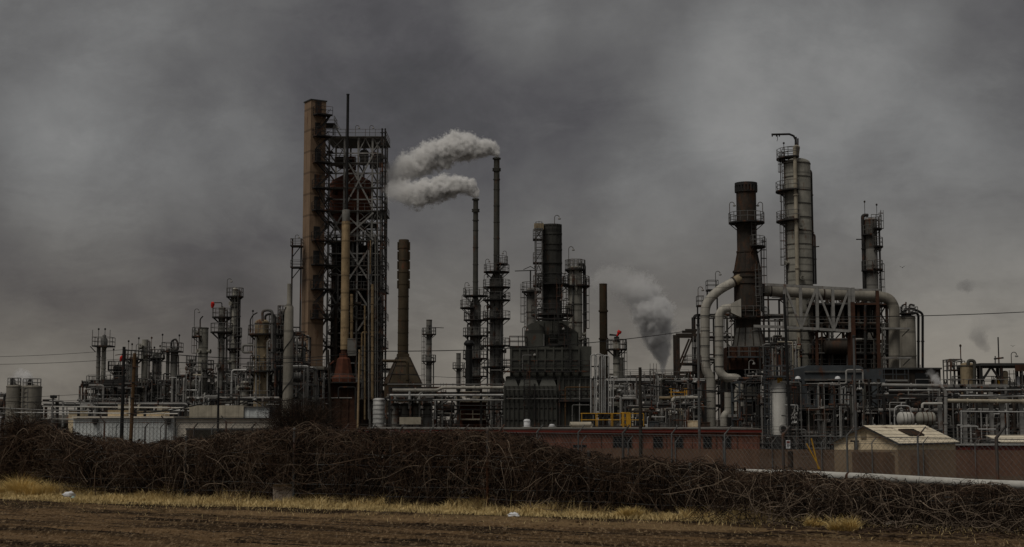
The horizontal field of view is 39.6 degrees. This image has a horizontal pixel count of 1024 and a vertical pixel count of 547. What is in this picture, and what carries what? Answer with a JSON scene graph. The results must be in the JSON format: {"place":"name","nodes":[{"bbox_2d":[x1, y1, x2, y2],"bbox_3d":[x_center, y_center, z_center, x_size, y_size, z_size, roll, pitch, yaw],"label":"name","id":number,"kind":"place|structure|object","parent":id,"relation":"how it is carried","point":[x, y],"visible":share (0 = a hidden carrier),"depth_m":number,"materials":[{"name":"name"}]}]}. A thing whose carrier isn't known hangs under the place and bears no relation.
{"place":"outdoors","nodes":[
{"label":"outdoors","id":0,"kind":"place"},
{"bbox_2d":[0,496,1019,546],"bbox_3d":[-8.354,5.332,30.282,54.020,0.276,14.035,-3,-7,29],"label":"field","id":1,"kind":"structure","parent":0,"point":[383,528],"depth_m":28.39,"materials":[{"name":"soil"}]},
{"bbox_2d":[0,420,1023,546],"bbox_3d":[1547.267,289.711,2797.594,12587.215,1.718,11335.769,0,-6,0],"label":"ground","id":2,"kind":"structure","parent":0,"point":[241,529],"depth_m":28.01,"materials":[{"name":"soil"}]},
{"bbox_2d":[5,378,21,438],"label":"silo","id":3,"kind":"object","parent":2,"relation":"on","point":[13,392],"visible":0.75,"depth_m":148.83,"materials":[{"name":"metal"}]},
{"bbox_2d":[0,472,47,494],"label":"grass tuft","id":4,"kind":"object","parent":2,"relation":"on","point":[9,486],"visible":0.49,"depth_m":41.09,"materials":[{"name":"plant"}]},
{"bbox_2d":[0,402,61,487],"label":"bush","id":5,"kind":"object","parent":2,"relation":"on","point":[11,429],"visible":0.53,"depth_m":42.30,"materials":[{"name":"plant"}]},
{"bbox_2d":[20,378,41,424],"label":"silo","id":6,"kind":"object","parent":2,"relation":"on","point":[31,391],"visible":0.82,"depth_m":148.61,"materials":[{"name":"metal"}]},
{"bbox_2d":[17,479,68,495],"bbox_3d":[-13.458,6.143,40.916,2.065,0.521,1.464,0,-6,0],"label":"grass tuft","id":7,"kind":"object","parent":2,"relation":"on","point":[38,490],"visible":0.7,"depth_m":40.77,"materials":[{"name":"plant"}]},
{"bbox_2d":[0,398,186,423],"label":"pipe rack","id":8,"kind":"object","parent":2,"relation":"on","point":[78,412],"visible":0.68,"depth_m":123.41,"materials":[{"name":"metal"}]},
{"bbox_2d":[86,328,114,397],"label":"twin column","id":9,"kind":"structure","parent":2,"relation":"on","point":[104,345],"depth_m":189.52,"materials":[{"name":"metal"}]},
{"bbox_2d":[77,377,152,415],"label":"pipe rack","id":10,"kind":"object","parent":2,"relation":"on","point":[105,395],"visible":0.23,"depth_m":185.00,"materials":[{"name":"grey metal"}]},
{"bbox_2d":[41,386,192,432],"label":"pipe rack","id":11,"kind":"object","parent":2,"relation":"on","point":[141,404],"visible":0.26,"depth_m":141.34,"materials":[{"name":"metal"}]},
{"bbox_2d":[115,347,125,437],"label":"utility pole","id":12,"kind":"object","parent":2,"relation":"on","point":[122,387],"visible":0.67,"depth_m":83.66,"materials":[{"name":"black paint"}]},
{"bbox_2d":[72,416,188,464],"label":"warehouse","id":13,"kind":"structure","parent":2,"relation":"on","point":[81,427],"depth_m":117.28,"materials":[{"name":"white"}]},
{"bbox_2d":[126,353,139,477],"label":"utility pole","id":14,"kind":"object","parent":2,"relation":"on","point":[132,397],"visible":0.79,"depth_m":82.62,"materials":[{"name":"brown wood"}]},
{"bbox_2d":[125,340,142,410],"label":"process column","id":15,"kind":"structure","parent":2,"relation":"on","point":[129,369],"depth_m":186.13,"materials":[{"name":"metal"}]},
{"bbox_2d":[137,337,152,409],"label":"process column","id":16,"kind":"structure","parent":2,"relation":"on","point":[145,369],"depth_m":186.90,"materials":[{"name":"metal"}]},
{"bbox_2d":[150,345,164,401],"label":"process column","id":17,"kind":"structure","parent":2,"relation":"on","point":[156,370],"depth_m":189.05,"materials":[{"name":"metal"}]},
{"bbox_2d":[140,373,180,409],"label":"pipe rack","id":18,"kind":"object","parent":2,"relation":"on","point":[163,397],"visible":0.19,"depth_m":186.90,"materials":[{"name":"grey metal"}]},
{"bbox_2d":[0,415,332,483],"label":"chain link fence","id":19,"kind":"object","parent":2,"relation":"on","point":[166,425],"visible":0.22,"depth_m":76.61,"materials":[{"name":"metal"}]},
{"bbox_2d":[161,333,183,408],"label":"twin column","id":20,"kind":"structure","parent":2,"relation":"on","point":[173,349],"depth_m":189.39,"materials":[{"name":"metal"}]},
{"bbox_2d":[170,361,224,413],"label":"pipe rack","id":21,"kind":"object","parent":2,"relation":"on","point":[187,387],"visible":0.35,"depth_m":183.16,"materials":[{"name":"metal"}]},
{"bbox_2d":[189,309,213,404],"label":"process column","id":22,"kind":"structure","parent":2,"relation":"on","point":[201,334],"depth_m":185.41,"materials":[{"name":"metal"}]},
{"bbox_2d":[189,405,243,447],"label":"box tank","id":23,"kind":"object","parent":2,"relation":"on","point":[211,410],"visible":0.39,"depth_m":121.41,"materials":[{"name":"metal"}]},
{"bbox_2d":[210,302,232,401],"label":"process column","id":24,"kind":"structure","parent":2,"relation":"on","point":[221,332],"depth_m":183.56,"materials":[{"name":"metal"}]},
{"bbox_2d":[203,359,253,405],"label":"pipe rack","id":25,"kind":"object","parent":2,"relation":"on","point":[231,381],"visible":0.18,"depth_m":183.03,"materials":[{"name":"grey metal"}]},
{"bbox_2d":[176,419,287,443],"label":"building","id":26,"kind":"structure","parent":2,"relation":"on","point":[202,425],"depth_m":117.94,"materials":[{"name":"metal"}]},
{"bbox_2d":[185,391,281,416],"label":"pipe rack","id":27,"kind":"object","parent":2,"relation":"on","point":[206,398],"visible":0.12,"depth_m":167.06,"materials":[{"name":"metal"}]},
{"bbox_2d":[226,278,243,404],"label":"process column","id":28,"kind":"structure","parent":2,"relation":"on","point":[234,348],"depth_m":189.78,"materials":[{"name":"metal"}]},
{"bbox_2d":[241,309,276,405],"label":"process column","id":29,"kind":"structure","parent":2,"relation":"on","point":[261,340],"depth_m":178.81,"materials":[{"name":"metal"}]},
{"bbox_2d":[244,406,275,462],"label":"cabin","id":30,"kind":"object","parent":2,"relation":"on","point":[249,410],"visible":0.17,"depth_m":121.61,"materials":[{"name":"grey"}]},
{"bbox_2d":[269,306,283,394],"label":"process column","id":31,"kind":"structure","parent":2,"relation":"on","point":[280,322],"depth_m":185.67,"materials":[{"name":"metal"}]},
{"bbox_2d":[239,359,317,419],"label":"pipe rack","id":32,"kind":"object","parent":2,"relation":"on","point":[298,376],"visible":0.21,"depth_m":182.02,"materials":[{"name":"grey metal"}]},
{"bbox_2d":[282,284,293,415],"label":"tapered stack","id":33,"kind":"object","parent":2,"relation":"on","point":[288,375],"visible":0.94,"depth_m":167.51,"materials":[{"name":"metal"}]},
{"bbox_2d":[269,327,310,396],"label":"pipe rack","id":34,"kind":"object","parent":2,"relation":"on","point":[297,353],"visible":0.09,"depth_m":200.41,"materials":[{"name":"metal"}]},
{"bbox_2d":[290,235,303,350],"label":"access gantry","id":35,"kind":"object","parent":2,"relation":"on","point":[300,267],"visible":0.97,"depth_m":215.94,"materials":[{"name":"metal"}]},
{"bbox_2d":[246,397,357,487],"bbox_3d":[-9.087,7.606,61.484,5.149,4.630,4.868,0,-6,0],"label":"bare bush","id":36,"kind":"object","parent":2,"relation":"on","point":[291,417],"visible":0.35,"depth_m":61.21,"materials":[{"name":"brown plant"}]},
{"bbox_2d":[301,99,332,377],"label":"smokestack","id":37,"kind":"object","parent":2,"relation":"on","point":[316,137],"depth_m":216.91,"materials":[{"name":"metal"}]},
{"bbox_2d":[321,353,361,442],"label":"hopper","id":38,"kind":"object","parent":2,"relation":"on","point":[344,386],"visible":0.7,"depth_m":204.25,"materials":[{"name":"orange metal"}]},
{"bbox_2d":[340,209,350,361],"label":"standpipe","id":39,"kind":"object","parent":38,"relation":"on","point":[345,262],"visible":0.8,"depth_m":212.03,"materials":[{"name":"orange metal"}]},
{"bbox_2d":[345,94,351,331],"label":"vent stack","id":40,"kind":"object","parent":2,"relation":"on","point":[347,152],"visible":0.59,"depth_m":216.49,"materials":[{"name":"black paint"}]},
{"bbox_2d":[323,116,389,425],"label":"steel structure","id":41,"kind":"object","parent":2,"relation":"on","point":[373,314],"visible":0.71,"depth_m":220.44,"materials":[{"name":"metal"}]},
{"bbox_2d":[327,156,370,239],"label":"reactor vessel","id":42,"kind":"object","parent":41,"relation":"on","point":[336,194],"visible":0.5,"depth_m":223.08,"materials":[{"name":"orange metal"}]},
{"bbox_2d":[352,242,372,427],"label":"regenerator vessel","id":43,"kind":"object","parent":2,"relation":"on","point":[359,322],"visible":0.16,"depth_m":221.90,"materials":[{"name":"metal"}]},
{"bbox_2d":[373,398,384,425],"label":"storage drum","id":44,"kind":"object","parent":2,"relation":"on","point":[378,410],"visible":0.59,"depth_m":174.58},
{"bbox_2d":[382,239,421,412],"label":"flared stack","id":45,"kind":"object","parent":2,"relation":"on","point":[402,364],"visible":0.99,"depth_m":195.64,"materials":[{"name":"metal"}]},
{"bbox_2d":[384,383,462,426],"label":"pipe rack","id":46,"kind":"object","parent":2,"relation":"on","point":[443,421],"visible":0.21,"depth_m":182.81,"materials":[{"name":"metal"}]},
{"bbox_2d":[421,320,435,386],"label":"process column","id":47,"kind":"structure","parent":2,"relation":"on","point":[429,357],"depth_m":261.40,"materials":[{"name":"metal"}]},
{"bbox_2d":[387,383,503,426],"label":"pipe rack","id":48,"kind":"object","parent":2,"relation":"on","point":[412,391],"visible":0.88,"depth_m":171.45,"materials":[{"name":"metal"}]},
{"bbox_2d":[456,391,487,426],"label":"plant building","id":49,"kind":"structure","parent":2,"relation":"on","point":[471,418],"depth_m":177.05,"materials":[{"name":"beige paint"}]},
{"bbox_2d":[464,340,473,397],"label":"black stack","id":50,"kind":"object","parent":49,"relation":"on","point":[468,344],"visible":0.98,"depth_m":181.41,"materials":[{"name":"paint"}]},
{"bbox_2d":[460,198,487,398],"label":"steam tower","id":51,"kind":"structure","parent":2,"relation":"on","point":[474,315],"depth_m":213.76,"materials":[{"name":"metal"}]},
{"bbox_2d":[482,389,502,426],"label":"pipe rack","id":52,"kind":"object","parent":2,"relation":"on","point":[493,420],"visible":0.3,"depth_m":186.56,"materials":[{"name":"metal"}]},
{"bbox_2d":[481,157,509,426],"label":"steam tower","id":53,"kind":"structure","parent":2,"relation":"on","point":[496,300],"depth_m":221.67,"materials":[{"name":"metal"}]},
{"bbox_2d":[0,482,1018,542],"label":"grass","id":54,"kind":"structure","parent":2,"relation":"on","point":[162,498],"depth_m":35.14,"materials":[{"name":"plant"}]},
{"bbox_2d":[0,417,1023,534],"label":"vine hedge","id":55,"kind":"object","parent":2,"relation":"on","point":[82,450],"visible":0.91,"depth_m":34.88,"materials":[{"name":"brown plant"}]},
{"bbox_2d":[32,428,1023,522],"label":"wire fence","id":56,"kind":"object","parent":2,"relation":"on","point":[487,488],"visible":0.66,"depth_m":34.61,"materials":[{"name":"metal"}]},
{"bbox_2d":[517,266,540,340],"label":"process column","id":57,"kind":"structure","parent":2,"relation":"on","point":[530,292],"depth_m":173.99,"materials":[{"name":"metal"}]},
{"bbox_2d":[491,215,590,426],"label":"fired heater","id":58,"kind":"object","parent":2,"relation":"on","point":[558,393],"visible":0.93,"depth_m":160.86,"materials":[{"name":"metal"}]},
{"bbox_2d":[533,221,543,320],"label":"service tower","id":59,"kind":"structure","parent":58,"relation":"on","point":[538,227],"depth_m":165.26,"materials":[{"name":"grey metal"}]},
{"bbox_2d":[357,427,761,467],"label":"brick building","id":60,"kind":"structure","parent":2,"relation":"on","point":[705,431],"depth_m":109.25,"materials":[{"name":"red brick"}]},
{"bbox_2d":[109,423,1023,493],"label":"chain link fence","id":61,"kind":"object","parent":2,"relation":"on","point":[997,454],"visible":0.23,"depth_m":52.37,"materials":[{"name":"metal"}]},
{"bbox_2d":[123,447,1023,493],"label":"pipeline","id":62,"kind":"object","parent":2,"relation":"on","point":[1012,483],"visible":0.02,"depth_m":45.97,"materials":[{"name":"white paint"}]},
{"bbox_2d":[562,246,589,345],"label":"process column","id":63,"kind":"structure","parent":2,"relation":"on","point":[575,287],"depth_m":171.98,"materials":[{"name":"metal"}]},
{"bbox_2d":[599,283,607,425],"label":"rusty stack","id":64,"kind":"object","parent":2,"relation":"on","point":[603,311],"visible":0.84,"depth_m":175.87,"materials":[{"name":"metal"}]},
{"bbox_2d":[580,412,643,426],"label":"walkway","id":65,"kind":"structure","parent":2,"relation":"on","point":[628,419],"depth_m":127.30,"materials":[{"name":"metal"}]},
{"bbox_2d":[606,334,626,425],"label":"process column","id":66,"kind":"structure","parent":2,"relation":"on","point":[617,349],"depth_m":167.47,"materials":[{"name":"metal"}]},
{"bbox_2d":[638,367,642,456],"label":"utility pole","id":67,"kind":"object","parent":2,"relation":"on","point":[640,409],"visible":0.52,"depth_m":75.58,"materials":[{"name":"brown wood"}]},
{"bbox_2d":[591,369,704,425],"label":"pipe rack","id":68,"kind":"object","parent":2,"relation":"on","point":[645,391],"visible":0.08,"depth_m":181.53,"materials":[{"name":"metal"}]},
{"bbox_2d":[602,363,706,426],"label":"pipe rack","id":69,"kind":"object","parent":2,"relation":"on","point":[629,396],"visible":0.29,"depth_m":157.18,"materials":[{"name":"metal"}]},
{"bbox_2d":[626,396,710,426],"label":"pipe rack","id":70,"kind":"object","parent":2,"relation":"on","point":[674,420],"visible":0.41,"depth_m":139.15,"materials":[{"name":"metal"}]},
{"bbox_2d":[673,329,703,419],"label":"hoist gantry","id":71,"kind":"object","parent":2,"relation":"on","point":[678,364],"visible":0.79,"depth_m":163.88,"materials":[{"name":"metal"}]},
{"bbox_2d":[696,324,700,448],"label":"light pole","id":72,"kind":"object","parent":2,"relation":"on","point":[698,384],"visible":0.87,"depth_m":87.70,"materials":[{"name":"metal"}]},
{"bbox_2d":[691,313,735,420],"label":"pipe rack","id":73,"kind":"object","parent":2,"relation":"on","point":[727,337],"visible":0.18,"depth_m":173.06,"materials":[{"name":"metal"}]},
{"bbox_2d":[721,338,784,433],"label":"furnace casing","id":74,"kind":"object","parent":2,"relation":"on","point":[742,361],"visible":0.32,"depth_m":162.59,"materials":[{"name":"orange metal"}]},
{"bbox_2d":[714,299,743,418],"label":"silver duct","id":75,"kind":"object","parent":74,"relation":"attached to","point":[734,308],"visible":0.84,"depth_m":162.07,"materials":[{"name":"grey metal"}]},
{"bbox_2d":[720,389,738,425],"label":"short duct","id":76,"kind":"object","parent":75,"relation":"attached to","point":[725,414],"visible":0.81,"depth_m":160.97,"materials":[{"name":"metal"}]},
{"bbox_2d":[728,181,766,345],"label":"rusted flue stack","id":77,"kind":"object","parent":74,"relation":"on","point":[748,291],"visible":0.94,"depth_m":164.79,"materials":[{"name":"metal"}]},
{"bbox_2d":[700,274,741,425],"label":"silver duct","id":78,"kind":"object","parent":77,"relation":"attached to","point":[714,294],"visible":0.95,"depth_m":163.44,"materials":[{"name":"grey metal"}]},
{"bbox_2d":[492,435,1023,489],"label":"wall","id":79,"kind":"structure","parent":2,"relation":"on","point":[982,461],"depth_m":73.75,"materials":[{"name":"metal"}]},
{"bbox_2d":[731,362,806,448],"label":"pipe rack","id":80,"kind":"object","parent":2,"relation":"on","point":[748,416],"visible":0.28,"depth_m":146.87,"materials":[{"name":"grey metal"}]},
{"bbox_2d":[763,365,793,448],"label":"white vessel","id":81,"kind":"object","parent":2,"relation":"on","point":[777,420],"visible":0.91,"depth_m":140.70,"materials":[{"name":"metal"}]},
{"bbox_2d":[757,337,803,433],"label":"pipe rack","id":82,"kind":"object","parent":2,"relation":"on","point":[777,345],"visible":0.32,"depth_m":153.36,"materials":[{"name":"metal"}]},
{"bbox_2d":[761,296,814,390],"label":"pipe rack","id":83,"kind":"object","parent":2,"relation":"on","point":[778,318],"visible":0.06,"depth_m":176.29,"materials":[{"name":"metal"}]},
{"bbox_2d":[783,294,792,448],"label":"utility pole","id":84,"kind":"object","parent":2,"relation":"on","point":[787,369],"visible":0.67,"depth_m":91.77,"materials":[{"name":"black paint"}]},
{"bbox_2d":[771,133,818,426],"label":"process column","id":85,"kind":"structure","parent":2,"relation":"on","point":[796,222],"depth_m":174.14,"materials":[{"name":"metal"}]},
{"bbox_2d":[751,283,850,364],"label":"truss bridge","id":86,"kind":"structure","parent":2,"relation":"on","point":[801,320],"depth_m":160.39,"materials":[{"name":"metal"}]},
{"bbox_2d":[807,411,857,449],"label":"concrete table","id":87,"kind":"object","parent":2,"relation":"on","point":[810,420],"visible":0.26,"depth_m":141.84,"materials":[{"name":"grey metal"}]},
{"bbox_2d":[791,365,887,407],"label":"compressor house","id":88,"kind":"structure","parent":87,"relation":"on","point":[813,374],"depth_m":139.88,"materials":[{"name":"grey metal"}]},
{"bbox_2d":[762,285,911,367],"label":"level duct","id":89,"kind":"object","parent":2,"relation":"on","point":[894,328],"visible":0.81,"depth_m":166.00,"materials":[{"name":"metal"}]},
{"bbox_2d":[780,369,899,449],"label":"pipe rack","id":90,"kind":"object","parent":2,"relation":"on","point":[821,409],"visible":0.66,"depth_m":135.40,"materials":[{"name":"metal"}]},
{"bbox_2d":[792,400,891,449],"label":"pipe rack","id":91,"kind":"object","parent":2,"relation":"on","point":[859,418],"visible":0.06,"depth_m":144.75,"materials":[{"name":"metal"}]},
{"bbox_2d":[820,513,866,530],"bbox_3d":[6.531,4.886,28.019,1.004,0.392,0.946,0,-6,0],"label":"grass tuft","id":92,"kind":"object","parent":2,"relation":"on","point":[849,525],"visible":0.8,"depth_m":27.93,"materials":[{"name":"plant"}]},
{"bbox_2d":[806,298,888,416],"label":"steel structure","id":93,"kind":"object","parent":2,"relation":"on","point":[832,350],"visible":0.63,"depth_m":171.81,"materials":[{"name":"metal"}]},
{"bbox_2d":[852,335,857,449],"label":"light pole","id":94,"kind":"object","parent":2,"relation":"on","point":[855,400],"visible":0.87,"depth_m":87.64,"materials":[{"name":"metal"}]},
{"bbox_2d":[850,288,880,381],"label":"portal frame","id":95,"kind":"object","parent":2,"relation":"on","point":[852,305],"visible":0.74,"depth_m":160.12,"materials":[{"name":"metal"}]},
{"bbox_2d":[856,200,884,338],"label":"process column","id":96,"kind":"structure","parent":2,"relation":"on","point":[871,248],"depth_m":182.67,"materials":[{"name":"metal"}]},
{"bbox_2d":[757,521,1023,540],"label":"dry grass","id":97,"kind":"structure","parent":2,"relation":"on","point":[865,530],"depth_m":27.46,"materials":[{"name":"plant"}]},
{"bbox_2d":[829,425,960,449],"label":"cream shed","id":98,"kind":"structure","parent":2,"relation":"on","point":[887,432],"depth_m":91.68,"materials":[{"name":"metal"}]},
{"bbox_2d":[864,365,941,423],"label":"plant building","id":99,"kind":"structure","parent":2,"relation":"on","point":[897,375],"depth_m":151.61,"materials":[{"name":"grey metal"}]},
{"bbox_2d":[900,302,923,367],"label":"process column","id":100,"kind":"structure","parent":2,"relation":"on","point":[908,344],"depth_m":169.33,"materials":[{"name":"metal"}]},
{"bbox_2d":[915,412,935,428],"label":"horizontal tank","id":101,"kind":"object","parent":2,"relation":"on","point":[926,418],"visible":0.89,"depth_m":120.89,"materials":[{"name":"white metal"}]},
{"bbox_2d":[870,386,1023,442],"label":"pipe rack","id":102,"kind":"object","parent":2,"relation":"on","point":[1011,428],"visible":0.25,"depth_m":133.10,"materials":[{"name":"metal"}]},
{"bbox_2d":[874,370,1023,432],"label":"pipe rack","id":103,"kind":"object","parent":2,"relation":"on","point":[986,386],"visible":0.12,"depth_m":142.50,"materials":[{"name":"metal"}]},
{"bbox_2d":[881,383,1023,442],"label":"pipe rack","id":104,"kind":"object","parent":2,"relation":"on","point":[990,400],"visible":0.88,"depth_m":129.20,"materials":[{"name":"metal"}]},
{"bbox_2d":[960,362,973,416],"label":"process vessel","id":105,"kind":"object","parent":2,"relation":"on","point":[966,371],"visible":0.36,"depth_m":149.10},
{"bbox_2d":[942,344,999,414],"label":"steel structure","id":106,"kind":"object","parent":2,"relation":"on","point":[952,364],"visible":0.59,"depth_m":152.80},
{"bbox_2d":[955,443,1023,449],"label":"red shed","id":107,"kind":"structure","parent":2,"relation":"on","point":[989,446],"depth_m":96.29,"materials":[{"name":"metal"}]},
{"bbox_2d":[956,337,1023,416],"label":"steel structure","id":108,"kind":"object","parent":2,"relation":"on","point":[999,366],"visible":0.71,"depth_m":147.13,"materials":[{"name":"metal"}]},
{"bbox_2d":[0,0,1023,419],"label":"sky","id":109,"kind":"structure","parent":0,"point":[152,151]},
{"bbox_2d":[589,353,616,425],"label":"pipe bank","id":110,"kind":"structure","parent":0,"point":[595,387],"depth_m":152.03,"materials":[{"name":"metal"}]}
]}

